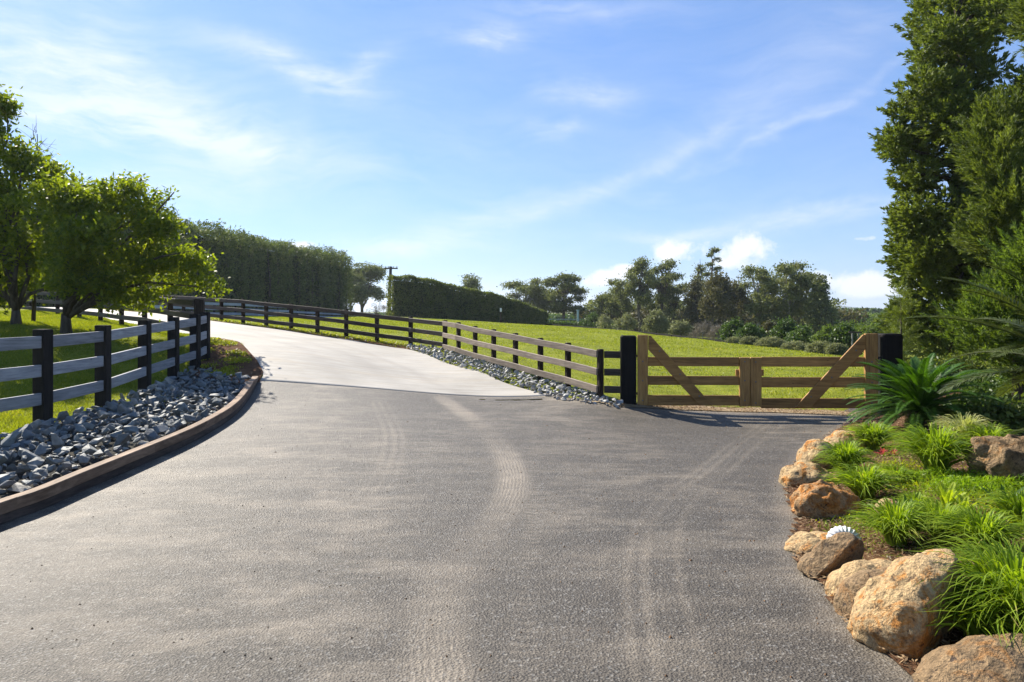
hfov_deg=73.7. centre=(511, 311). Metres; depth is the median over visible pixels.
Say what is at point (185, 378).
rubble stone
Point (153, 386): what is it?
rubble stone
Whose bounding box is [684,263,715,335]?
conifer
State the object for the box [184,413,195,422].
rubble stone
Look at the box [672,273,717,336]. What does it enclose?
conifer
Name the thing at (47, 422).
rubble stone
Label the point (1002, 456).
boulder
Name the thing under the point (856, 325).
orchard tree
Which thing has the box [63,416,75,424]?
rubble stone
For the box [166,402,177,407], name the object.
rubble stone
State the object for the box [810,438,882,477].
tussock
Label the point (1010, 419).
shrub
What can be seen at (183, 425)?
rubble stone
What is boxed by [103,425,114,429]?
rubble stone
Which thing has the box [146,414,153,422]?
rubble stone
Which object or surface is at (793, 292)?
pine tree
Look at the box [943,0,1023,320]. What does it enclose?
feathery conifer
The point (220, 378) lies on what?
rubble stone
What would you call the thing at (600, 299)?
broadleaf tree
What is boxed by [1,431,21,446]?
rubble stone
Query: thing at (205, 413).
rubble stone
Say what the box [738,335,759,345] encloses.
round bush
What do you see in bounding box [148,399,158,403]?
rubble stone
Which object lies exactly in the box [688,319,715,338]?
bush
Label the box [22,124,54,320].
bare sapling
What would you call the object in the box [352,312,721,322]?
wood
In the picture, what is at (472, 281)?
broadleaf tree
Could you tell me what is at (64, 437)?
rubble stone
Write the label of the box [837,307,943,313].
wood
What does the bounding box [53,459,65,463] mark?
rubble stone
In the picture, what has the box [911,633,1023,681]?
boulder
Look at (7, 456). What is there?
rubble stone
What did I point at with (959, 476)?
lime ground cover
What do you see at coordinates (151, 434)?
rubble stone
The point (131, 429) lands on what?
rubble stone
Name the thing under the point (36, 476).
rubble stone
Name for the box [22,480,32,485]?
rubble stone
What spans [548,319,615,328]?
hedge
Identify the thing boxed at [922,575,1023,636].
tussock
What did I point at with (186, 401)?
rubble stone
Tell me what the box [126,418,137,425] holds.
rubble stone
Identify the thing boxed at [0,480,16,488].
rubble stone
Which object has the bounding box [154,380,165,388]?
rubble stone
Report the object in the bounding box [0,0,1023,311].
sky
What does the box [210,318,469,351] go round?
verge weeds
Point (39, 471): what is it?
rubble stone
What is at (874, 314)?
orchard mass
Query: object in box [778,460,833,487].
boulder
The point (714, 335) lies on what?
bush
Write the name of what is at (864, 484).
tussock
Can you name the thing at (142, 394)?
rubble stone
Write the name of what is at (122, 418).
rubble stone
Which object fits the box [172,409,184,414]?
rubble stone
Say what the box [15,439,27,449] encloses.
rubble stone
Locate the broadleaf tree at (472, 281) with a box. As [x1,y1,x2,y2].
[458,273,481,292]
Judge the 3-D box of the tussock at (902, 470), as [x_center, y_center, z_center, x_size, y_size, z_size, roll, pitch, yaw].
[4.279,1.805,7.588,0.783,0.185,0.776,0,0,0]
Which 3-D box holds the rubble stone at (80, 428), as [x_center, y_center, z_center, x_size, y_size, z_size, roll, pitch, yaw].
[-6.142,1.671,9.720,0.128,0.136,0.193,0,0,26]
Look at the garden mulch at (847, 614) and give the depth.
6.27 m
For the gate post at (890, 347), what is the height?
1.945 m
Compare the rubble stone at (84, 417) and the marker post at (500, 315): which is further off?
the marker post at (500, 315)
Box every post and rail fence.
[0,312,209,421]
[3,291,196,331]
[96,294,447,346]
[442,320,603,399]
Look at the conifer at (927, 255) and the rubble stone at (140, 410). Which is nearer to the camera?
the rubble stone at (140, 410)
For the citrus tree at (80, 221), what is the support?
on the lawn at (730, 390)
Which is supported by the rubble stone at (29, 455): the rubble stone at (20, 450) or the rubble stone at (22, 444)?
the rubble stone at (20, 450)
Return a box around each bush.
[361,303,391,314]
[581,311,598,322]
[595,314,615,328]
[611,312,639,329]
[638,308,672,333]
[666,317,693,335]
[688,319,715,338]
[706,324,721,339]
[715,316,744,339]
[725,336,739,343]
[730,321,768,338]
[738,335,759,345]
[753,335,786,347]
[759,317,775,337]
[769,315,799,338]
[780,340,808,350]
[782,323,817,343]
[804,340,830,353]
[807,323,835,342]
[823,316,861,347]
[823,343,848,355]
[856,321,899,352]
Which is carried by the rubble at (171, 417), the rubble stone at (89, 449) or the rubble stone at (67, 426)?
the rubble stone at (89, 449)
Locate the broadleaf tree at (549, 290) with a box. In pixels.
[534,288,558,313]
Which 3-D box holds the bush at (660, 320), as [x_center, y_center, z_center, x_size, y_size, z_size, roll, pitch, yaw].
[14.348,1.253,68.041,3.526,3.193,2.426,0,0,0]
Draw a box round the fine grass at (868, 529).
[806,448,1023,557]
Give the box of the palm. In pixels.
[904,264,1023,396]
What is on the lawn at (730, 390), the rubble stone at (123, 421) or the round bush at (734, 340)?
the round bush at (734, 340)
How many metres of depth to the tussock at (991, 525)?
5.25 m
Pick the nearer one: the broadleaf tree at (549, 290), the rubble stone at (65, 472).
the rubble stone at (65, 472)
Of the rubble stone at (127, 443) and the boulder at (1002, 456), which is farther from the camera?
the rubble stone at (127, 443)
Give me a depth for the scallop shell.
5.89 m
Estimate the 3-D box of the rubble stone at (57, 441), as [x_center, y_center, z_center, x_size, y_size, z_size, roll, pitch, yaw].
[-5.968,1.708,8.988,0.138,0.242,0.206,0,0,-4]
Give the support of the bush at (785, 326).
on the lawn at (730, 390)
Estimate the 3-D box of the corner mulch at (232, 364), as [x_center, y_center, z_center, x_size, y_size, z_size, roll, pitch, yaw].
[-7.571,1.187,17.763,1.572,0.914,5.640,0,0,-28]
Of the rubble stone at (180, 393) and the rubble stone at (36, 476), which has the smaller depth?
the rubble stone at (36, 476)
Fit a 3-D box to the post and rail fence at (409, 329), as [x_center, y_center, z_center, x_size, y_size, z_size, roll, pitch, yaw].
[-14.672,0.227,32.234,31.622,2.831,2.022,0,0,40]
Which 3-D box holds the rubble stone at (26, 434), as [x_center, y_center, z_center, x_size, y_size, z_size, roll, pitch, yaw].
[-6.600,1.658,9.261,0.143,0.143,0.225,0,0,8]
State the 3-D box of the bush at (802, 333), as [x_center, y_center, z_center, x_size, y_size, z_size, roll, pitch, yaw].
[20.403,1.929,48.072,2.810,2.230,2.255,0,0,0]
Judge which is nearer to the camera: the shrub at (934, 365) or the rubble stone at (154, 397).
the rubble stone at (154, 397)
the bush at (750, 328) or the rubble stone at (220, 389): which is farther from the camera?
the bush at (750, 328)
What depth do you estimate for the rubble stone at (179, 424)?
10.63 m
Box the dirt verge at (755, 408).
[592,398,856,415]
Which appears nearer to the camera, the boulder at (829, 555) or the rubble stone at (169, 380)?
the boulder at (829, 555)
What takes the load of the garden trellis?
on the lawn at (730, 390)
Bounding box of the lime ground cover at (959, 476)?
[889,465,1023,499]
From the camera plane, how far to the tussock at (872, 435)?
9.51 m
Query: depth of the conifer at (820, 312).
83.30 m
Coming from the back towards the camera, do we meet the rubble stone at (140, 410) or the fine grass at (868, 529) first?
the rubble stone at (140, 410)
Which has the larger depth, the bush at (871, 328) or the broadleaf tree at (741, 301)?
the broadleaf tree at (741, 301)
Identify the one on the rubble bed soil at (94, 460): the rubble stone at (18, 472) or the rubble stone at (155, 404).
the rubble stone at (18, 472)
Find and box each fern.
[929,482,965,506]
[952,495,977,511]
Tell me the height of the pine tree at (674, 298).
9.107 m
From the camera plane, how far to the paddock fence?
56.77 m
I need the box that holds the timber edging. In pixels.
[0,376,258,524]
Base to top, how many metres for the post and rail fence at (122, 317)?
2.577 m
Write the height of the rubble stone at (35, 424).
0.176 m
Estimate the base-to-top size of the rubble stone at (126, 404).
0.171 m
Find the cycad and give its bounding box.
[842,353,1015,437]
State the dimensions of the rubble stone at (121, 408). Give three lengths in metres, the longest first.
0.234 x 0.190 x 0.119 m
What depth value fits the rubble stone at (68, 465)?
8.18 m
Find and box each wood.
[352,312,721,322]
[583,293,846,318]
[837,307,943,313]
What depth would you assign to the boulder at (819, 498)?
6.88 m
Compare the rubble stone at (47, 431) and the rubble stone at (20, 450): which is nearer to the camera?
the rubble stone at (20, 450)
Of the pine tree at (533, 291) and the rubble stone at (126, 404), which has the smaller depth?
the rubble stone at (126, 404)
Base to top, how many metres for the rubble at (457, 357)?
0.887 m
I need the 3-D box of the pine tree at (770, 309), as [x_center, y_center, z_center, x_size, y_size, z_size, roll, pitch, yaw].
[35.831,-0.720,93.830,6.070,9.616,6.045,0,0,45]
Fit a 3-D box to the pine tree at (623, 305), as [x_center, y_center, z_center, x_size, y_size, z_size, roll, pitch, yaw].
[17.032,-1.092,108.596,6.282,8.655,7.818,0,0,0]
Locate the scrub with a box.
[575,306,868,335]
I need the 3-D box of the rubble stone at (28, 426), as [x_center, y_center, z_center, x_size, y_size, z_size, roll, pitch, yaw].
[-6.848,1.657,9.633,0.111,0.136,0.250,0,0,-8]
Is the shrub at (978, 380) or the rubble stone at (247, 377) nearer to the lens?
the shrub at (978, 380)
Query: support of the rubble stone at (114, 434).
on the rubble stone
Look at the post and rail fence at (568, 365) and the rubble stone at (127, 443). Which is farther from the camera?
the post and rail fence at (568, 365)
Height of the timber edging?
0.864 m
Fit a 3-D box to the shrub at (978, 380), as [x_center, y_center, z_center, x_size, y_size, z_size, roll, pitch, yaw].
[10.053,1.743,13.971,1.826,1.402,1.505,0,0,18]
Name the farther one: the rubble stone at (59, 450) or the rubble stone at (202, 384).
the rubble stone at (202, 384)
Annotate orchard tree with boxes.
[834,319,861,329]
[852,319,870,331]
[866,316,881,324]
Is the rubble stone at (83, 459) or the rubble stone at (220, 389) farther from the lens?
the rubble stone at (220, 389)
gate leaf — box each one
[637,335,749,405]
[750,334,877,408]
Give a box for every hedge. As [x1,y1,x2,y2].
[384,274,548,324]
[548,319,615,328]
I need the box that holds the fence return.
[604,351,619,392]
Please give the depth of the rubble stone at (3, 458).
8.10 m
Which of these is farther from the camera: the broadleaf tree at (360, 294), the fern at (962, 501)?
the broadleaf tree at (360, 294)
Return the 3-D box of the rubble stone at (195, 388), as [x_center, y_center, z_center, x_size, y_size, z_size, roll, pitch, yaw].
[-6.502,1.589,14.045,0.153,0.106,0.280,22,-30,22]
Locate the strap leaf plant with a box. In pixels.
[969,481,1023,514]
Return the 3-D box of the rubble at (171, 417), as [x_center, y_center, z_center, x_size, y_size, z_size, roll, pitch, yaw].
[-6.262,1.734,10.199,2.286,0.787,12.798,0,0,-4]
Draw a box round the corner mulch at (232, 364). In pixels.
[197,339,261,382]
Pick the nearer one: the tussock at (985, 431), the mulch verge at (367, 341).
the tussock at (985, 431)
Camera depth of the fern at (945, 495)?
6.30 m
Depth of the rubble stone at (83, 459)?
8.44 m
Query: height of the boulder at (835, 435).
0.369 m
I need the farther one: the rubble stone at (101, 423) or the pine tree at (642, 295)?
the pine tree at (642, 295)
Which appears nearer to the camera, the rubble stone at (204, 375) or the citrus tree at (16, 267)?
the rubble stone at (204, 375)
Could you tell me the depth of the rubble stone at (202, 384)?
14.54 m
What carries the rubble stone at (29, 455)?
on the rubble bed soil at (94, 460)
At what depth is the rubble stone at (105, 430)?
9.82 m
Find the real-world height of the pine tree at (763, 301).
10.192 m
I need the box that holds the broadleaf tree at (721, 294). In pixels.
[696,270,742,339]
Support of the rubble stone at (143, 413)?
on the rubble bed soil at (94, 460)
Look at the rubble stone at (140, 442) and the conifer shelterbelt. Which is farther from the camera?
the conifer shelterbelt
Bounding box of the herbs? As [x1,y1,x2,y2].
[815,433,1021,548]
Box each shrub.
[905,347,962,384]
[931,344,1003,383]
[936,382,1016,415]
[953,382,1023,434]
[954,365,1011,395]
[982,373,1023,398]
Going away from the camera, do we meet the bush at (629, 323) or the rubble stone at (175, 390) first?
the rubble stone at (175, 390)
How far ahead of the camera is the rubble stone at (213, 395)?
13.35 m
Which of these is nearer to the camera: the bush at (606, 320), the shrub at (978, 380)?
the shrub at (978, 380)
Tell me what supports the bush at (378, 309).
on the lawn at (730, 390)
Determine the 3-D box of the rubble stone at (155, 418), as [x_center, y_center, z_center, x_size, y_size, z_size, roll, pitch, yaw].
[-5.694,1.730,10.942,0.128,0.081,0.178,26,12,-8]
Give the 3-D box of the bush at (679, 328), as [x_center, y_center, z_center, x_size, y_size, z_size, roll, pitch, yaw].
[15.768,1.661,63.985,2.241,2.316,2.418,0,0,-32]
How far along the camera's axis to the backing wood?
135.17 m
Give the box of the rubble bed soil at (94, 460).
[0,372,251,523]
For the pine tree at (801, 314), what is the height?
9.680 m
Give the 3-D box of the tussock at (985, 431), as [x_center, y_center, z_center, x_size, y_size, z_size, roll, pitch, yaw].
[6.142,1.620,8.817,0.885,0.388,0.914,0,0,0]
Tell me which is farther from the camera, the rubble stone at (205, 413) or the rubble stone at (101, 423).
the rubble stone at (205, 413)
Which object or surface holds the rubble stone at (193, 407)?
on the rubble bed soil at (94, 460)
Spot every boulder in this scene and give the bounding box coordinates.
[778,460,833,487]
[784,531,827,554]
[789,479,863,518]
[796,439,832,470]
[797,532,863,579]
[823,430,864,449]
[825,558,892,595]
[833,566,888,619]
[846,548,962,658]
[873,498,897,509]
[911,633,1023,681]
[963,434,1023,487]
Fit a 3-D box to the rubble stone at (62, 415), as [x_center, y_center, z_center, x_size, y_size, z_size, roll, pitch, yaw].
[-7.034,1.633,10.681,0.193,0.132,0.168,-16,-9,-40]
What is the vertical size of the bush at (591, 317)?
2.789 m
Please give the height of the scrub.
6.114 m
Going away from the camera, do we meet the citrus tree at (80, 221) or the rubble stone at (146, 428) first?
the rubble stone at (146, 428)
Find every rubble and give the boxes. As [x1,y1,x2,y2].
[0,367,246,493]
[406,343,622,408]
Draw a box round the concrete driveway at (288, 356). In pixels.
[42,307,548,396]
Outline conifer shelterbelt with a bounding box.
[1,203,355,316]
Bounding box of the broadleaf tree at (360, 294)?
[343,269,369,316]
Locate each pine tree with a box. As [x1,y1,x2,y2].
[496,277,550,312]
[599,278,636,329]
[618,255,664,330]
[641,258,685,330]
[657,281,688,333]
[735,263,781,328]
[752,271,785,325]
[765,259,816,324]
[780,270,824,319]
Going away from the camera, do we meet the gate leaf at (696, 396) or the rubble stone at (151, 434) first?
the rubble stone at (151, 434)
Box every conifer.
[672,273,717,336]
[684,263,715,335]
[700,246,723,332]
[794,272,844,334]
[867,0,1023,367]
[877,274,930,364]
[918,209,1023,403]
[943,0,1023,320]
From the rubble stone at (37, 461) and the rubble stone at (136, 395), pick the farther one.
the rubble stone at (136, 395)
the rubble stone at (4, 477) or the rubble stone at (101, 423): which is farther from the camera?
the rubble stone at (101, 423)
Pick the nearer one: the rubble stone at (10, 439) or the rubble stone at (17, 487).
the rubble stone at (17, 487)
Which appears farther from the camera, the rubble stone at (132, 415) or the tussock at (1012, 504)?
the rubble stone at (132, 415)
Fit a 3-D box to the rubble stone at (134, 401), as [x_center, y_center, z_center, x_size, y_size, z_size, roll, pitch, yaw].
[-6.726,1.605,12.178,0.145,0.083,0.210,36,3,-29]
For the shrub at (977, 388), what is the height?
1.202 m
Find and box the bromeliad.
[876,448,887,454]
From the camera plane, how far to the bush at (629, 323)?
77.73 m
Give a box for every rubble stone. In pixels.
[0,451,12,465]
[0,454,7,463]
[0,473,9,483]
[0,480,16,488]
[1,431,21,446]
[6,464,16,470]
[7,482,31,491]
[8,466,27,474]
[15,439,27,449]
[18,447,28,456]
[18,465,37,469]
[19,424,32,431]
[21,429,34,438]
[21,451,41,464]
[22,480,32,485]
[27,457,44,465]
[28,468,47,481]
[30,419,41,429]
[31,473,41,478]
[33,434,42,440]
[34,442,47,454]
[35,469,44,473]
[36,419,50,428]
[41,426,56,436]
[46,456,53,463]
[47,464,56,471]
[51,433,64,448]
[52,447,72,454]
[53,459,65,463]
[56,411,68,420]
[60,425,74,431]
[60,434,67,440]
[61,470,71,475]
[62,461,71,469]
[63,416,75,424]
[73,406,83,412]
[74,423,86,433]
[78,415,86,422]
[78,455,89,463]
[82,444,97,454]
[83,422,94,429]
[87,437,103,445]
[93,449,103,456]
[96,420,103,426]
[97,411,107,416]
[99,413,109,419]
[101,428,110,433]
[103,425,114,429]
[107,403,116,411]
[109,430,121,437]
[113,445,121,450]
[115,414,129,420]
[117,404,129,413]
[118,418,130,423]
[121,401,133,407]
[121,441,129,446]
[123,426,138,432]
[126,412,139,419]
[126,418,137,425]
[128,390,134,397]
[131,391,139,399]
[131,398,138,404]
[132,437,141,442]
[135,440,147,446]
[136,407,147,412]
[138,427,148,432]
[139,393,149,397]
[140,411,146,417]
[145,428,157,441]
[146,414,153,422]
[147,384,157,390]
[148,396,159,399]
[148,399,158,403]
[152,401,158,407]
[152,415,161,421]
[152,425,169,433]
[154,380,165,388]
[164,376,173,384]
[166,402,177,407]
[167,387,178,397]
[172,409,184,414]
[174,421,182,427]
[175,402,188,412]
[176,390,186,395]
[178,398,189,404]
[179,376,190,381]
[179,421,185,428]
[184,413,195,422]
[188,404,197,409]
[191,385,199,391]
[193,396,201,400]
[195,415,201,421]
[196,381,205,387]
[199,372,208,378]
[199,392,208,397]
[201,409,209,417]
[208,393,220,398]
[212,397,221,406]
[216,375,224,381]
[216,386,223,392]
[241,375,250,379]
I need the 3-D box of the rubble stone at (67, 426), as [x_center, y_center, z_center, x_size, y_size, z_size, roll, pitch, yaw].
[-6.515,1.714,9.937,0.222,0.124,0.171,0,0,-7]
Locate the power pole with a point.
(390, 268)
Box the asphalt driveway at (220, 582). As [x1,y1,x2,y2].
[0,376,913,681]
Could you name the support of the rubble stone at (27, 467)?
on the rubble at (171, 417)
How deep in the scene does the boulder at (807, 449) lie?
8.88 m
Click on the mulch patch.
(217, 355)
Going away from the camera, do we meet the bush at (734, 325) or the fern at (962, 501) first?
the fern at (962, 501)
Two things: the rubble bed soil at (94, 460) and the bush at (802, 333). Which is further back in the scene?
the bush at (802, 333)
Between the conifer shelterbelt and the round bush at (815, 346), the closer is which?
the round bush at (815, 346)
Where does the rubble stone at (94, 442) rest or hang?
on the rubble stone
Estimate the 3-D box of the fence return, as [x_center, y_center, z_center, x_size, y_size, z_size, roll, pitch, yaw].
[2.197,1.307,14.660,0.440,0.902,0.045,0,0,16]
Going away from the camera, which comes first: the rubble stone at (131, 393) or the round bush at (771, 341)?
the rubble stone at (131, 393)
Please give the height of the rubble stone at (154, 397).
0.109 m
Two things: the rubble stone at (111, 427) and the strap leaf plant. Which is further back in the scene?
the rubble stone at (111, 427)
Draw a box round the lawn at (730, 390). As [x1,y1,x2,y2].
[0,307,1008,438]
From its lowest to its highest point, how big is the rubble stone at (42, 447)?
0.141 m
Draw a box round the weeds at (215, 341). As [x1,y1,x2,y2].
[200,337,251,375]
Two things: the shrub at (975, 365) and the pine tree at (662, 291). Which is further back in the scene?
the pine tree at (662, 291)
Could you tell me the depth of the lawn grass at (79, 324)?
16.34 m
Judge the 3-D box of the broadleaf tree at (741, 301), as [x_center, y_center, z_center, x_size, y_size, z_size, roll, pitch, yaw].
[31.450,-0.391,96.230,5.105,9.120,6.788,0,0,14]
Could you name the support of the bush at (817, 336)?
on the lawn at (730, 390)
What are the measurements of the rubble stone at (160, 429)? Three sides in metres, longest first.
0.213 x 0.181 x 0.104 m
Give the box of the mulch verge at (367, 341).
[124,310,413,348]
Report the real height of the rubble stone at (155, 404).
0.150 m
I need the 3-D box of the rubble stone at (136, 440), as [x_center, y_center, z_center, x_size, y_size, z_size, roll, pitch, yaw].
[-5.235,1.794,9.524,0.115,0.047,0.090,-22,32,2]
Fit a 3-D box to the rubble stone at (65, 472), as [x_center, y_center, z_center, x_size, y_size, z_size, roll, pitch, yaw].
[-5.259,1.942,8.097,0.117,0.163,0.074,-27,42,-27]
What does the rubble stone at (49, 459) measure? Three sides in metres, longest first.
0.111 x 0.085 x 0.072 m
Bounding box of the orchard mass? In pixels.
[855,311,939,327]
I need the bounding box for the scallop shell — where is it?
[826,525,861,539]
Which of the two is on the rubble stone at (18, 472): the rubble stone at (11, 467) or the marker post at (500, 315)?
the rubble stone at (11, 467)
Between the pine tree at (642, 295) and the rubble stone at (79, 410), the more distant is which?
the pine tree at (642, 295)
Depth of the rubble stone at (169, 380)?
14.75 m
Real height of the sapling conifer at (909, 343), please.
3.652 m
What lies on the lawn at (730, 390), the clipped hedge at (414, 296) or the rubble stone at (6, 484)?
the clipped hedge at (414, 296)
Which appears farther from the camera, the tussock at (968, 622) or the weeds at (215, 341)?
the weeds at (215, 341)
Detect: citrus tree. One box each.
[0,84,102,324]
[15,160,232,333]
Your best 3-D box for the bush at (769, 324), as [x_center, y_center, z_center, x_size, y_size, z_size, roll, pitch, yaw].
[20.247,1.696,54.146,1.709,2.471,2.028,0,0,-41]
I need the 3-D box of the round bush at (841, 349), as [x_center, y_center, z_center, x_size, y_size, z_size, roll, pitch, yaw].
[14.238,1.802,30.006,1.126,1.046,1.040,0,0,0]
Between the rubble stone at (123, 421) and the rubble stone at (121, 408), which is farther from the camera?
the rubble stone at (121, 408)
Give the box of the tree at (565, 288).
[538,270,591,320]
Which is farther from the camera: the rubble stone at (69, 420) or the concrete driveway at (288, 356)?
the concrete driveway at (288, 356)
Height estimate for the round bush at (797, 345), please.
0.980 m
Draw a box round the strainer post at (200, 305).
[197,299,204,313]
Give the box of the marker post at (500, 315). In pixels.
[500,308,501,322]
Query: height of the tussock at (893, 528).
0.394 m
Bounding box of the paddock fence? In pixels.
[152,301,374,316]
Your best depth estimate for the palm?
6.89 m
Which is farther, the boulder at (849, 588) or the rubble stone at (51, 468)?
the rubble stone at (51, 468)
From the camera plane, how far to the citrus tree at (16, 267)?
19.81 m
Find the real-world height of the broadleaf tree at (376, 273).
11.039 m
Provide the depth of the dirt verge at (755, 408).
14.47 m
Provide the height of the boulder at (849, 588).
0.450 m
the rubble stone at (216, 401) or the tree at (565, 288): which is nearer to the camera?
the rubble stone at (216, 401)
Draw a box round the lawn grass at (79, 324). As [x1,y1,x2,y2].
[0,309,263,439]
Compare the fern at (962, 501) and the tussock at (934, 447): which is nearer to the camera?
the fern at (962, 501)
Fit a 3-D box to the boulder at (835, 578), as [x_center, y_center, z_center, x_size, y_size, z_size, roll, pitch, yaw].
[2.622,2.026,5.074,0.587,0.357,0.432,0,0,0]
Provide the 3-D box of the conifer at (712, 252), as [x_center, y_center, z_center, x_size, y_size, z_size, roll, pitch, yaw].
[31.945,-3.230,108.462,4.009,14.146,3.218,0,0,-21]
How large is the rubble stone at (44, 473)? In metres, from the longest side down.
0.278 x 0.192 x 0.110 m
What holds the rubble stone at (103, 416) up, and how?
on the rubble at (171, 417)
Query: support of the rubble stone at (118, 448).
on the rubble at (171, 417)
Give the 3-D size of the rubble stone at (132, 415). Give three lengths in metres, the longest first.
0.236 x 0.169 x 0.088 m
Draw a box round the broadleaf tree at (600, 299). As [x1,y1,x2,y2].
[591,287,618,316]
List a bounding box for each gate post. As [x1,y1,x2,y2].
[620,335,636,404]
[876,333,902,413]
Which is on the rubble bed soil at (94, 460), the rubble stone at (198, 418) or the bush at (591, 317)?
the rubble stone at (198, 418)
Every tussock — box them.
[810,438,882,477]
[816,462,911,500]
[835,497,954,547]
[841,420,904,450]
[864,463,928,483]
[878,421,985,474]
[890,491,940,505]
[890,497,973,539]
[902,533,1023,648]
[919,503,1023,552]
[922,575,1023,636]
[927,411,1002,444]
[952,421,1022,438]
[973,485,1023,526]
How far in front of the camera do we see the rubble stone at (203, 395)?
13.41 m
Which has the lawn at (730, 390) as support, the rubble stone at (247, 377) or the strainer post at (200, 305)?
the strainer post at (200, 305)
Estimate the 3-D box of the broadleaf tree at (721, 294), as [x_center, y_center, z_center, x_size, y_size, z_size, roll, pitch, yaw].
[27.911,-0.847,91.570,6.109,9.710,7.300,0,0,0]
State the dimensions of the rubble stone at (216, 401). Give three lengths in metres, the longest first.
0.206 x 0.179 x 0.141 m
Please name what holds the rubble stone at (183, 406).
on the rubble at (171, 417)
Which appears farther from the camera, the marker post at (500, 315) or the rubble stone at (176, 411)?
the marker post at (500, 315)
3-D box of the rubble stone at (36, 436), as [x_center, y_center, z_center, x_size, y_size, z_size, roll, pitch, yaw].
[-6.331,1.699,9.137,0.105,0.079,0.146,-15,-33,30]
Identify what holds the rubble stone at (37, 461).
on the rubble at (171, 417)
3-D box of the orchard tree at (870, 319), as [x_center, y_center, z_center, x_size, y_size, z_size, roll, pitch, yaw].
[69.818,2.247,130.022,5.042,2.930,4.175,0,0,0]
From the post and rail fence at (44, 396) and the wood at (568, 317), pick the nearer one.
the post and rail fence at (44, 396)
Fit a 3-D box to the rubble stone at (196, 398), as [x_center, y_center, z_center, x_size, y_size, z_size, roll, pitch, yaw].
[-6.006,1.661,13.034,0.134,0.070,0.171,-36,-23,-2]
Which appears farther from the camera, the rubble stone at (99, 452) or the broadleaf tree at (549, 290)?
the broadleaf tree at (549, 290)
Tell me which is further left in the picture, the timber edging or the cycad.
the timber edging
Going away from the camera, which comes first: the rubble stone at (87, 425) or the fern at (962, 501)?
the fern at (962, 501)
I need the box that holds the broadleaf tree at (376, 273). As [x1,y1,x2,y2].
[346,261,387,311]
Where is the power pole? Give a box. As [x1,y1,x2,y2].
[384,266,397,314]
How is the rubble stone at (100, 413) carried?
on the rubble bed soil at (94, 460)
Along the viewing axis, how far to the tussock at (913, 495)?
6.61 m
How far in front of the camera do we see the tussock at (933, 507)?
5.66 m
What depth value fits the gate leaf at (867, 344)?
14.01 m
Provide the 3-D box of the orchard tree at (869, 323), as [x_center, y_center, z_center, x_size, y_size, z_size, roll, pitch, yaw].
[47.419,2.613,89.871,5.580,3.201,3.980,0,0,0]
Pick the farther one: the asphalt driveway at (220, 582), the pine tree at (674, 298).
the pine tree at (674, 298)
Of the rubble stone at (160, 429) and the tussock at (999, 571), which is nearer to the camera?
the tussock at (999, 571)
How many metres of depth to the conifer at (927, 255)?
20.55 m
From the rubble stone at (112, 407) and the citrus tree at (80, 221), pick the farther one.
the citrus tree at (80, 221)
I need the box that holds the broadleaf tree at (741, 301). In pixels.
[726,276,751,319]
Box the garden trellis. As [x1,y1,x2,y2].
[848,331,861,345]
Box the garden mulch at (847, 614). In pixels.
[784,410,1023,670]
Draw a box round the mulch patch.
[194,337,262,382]

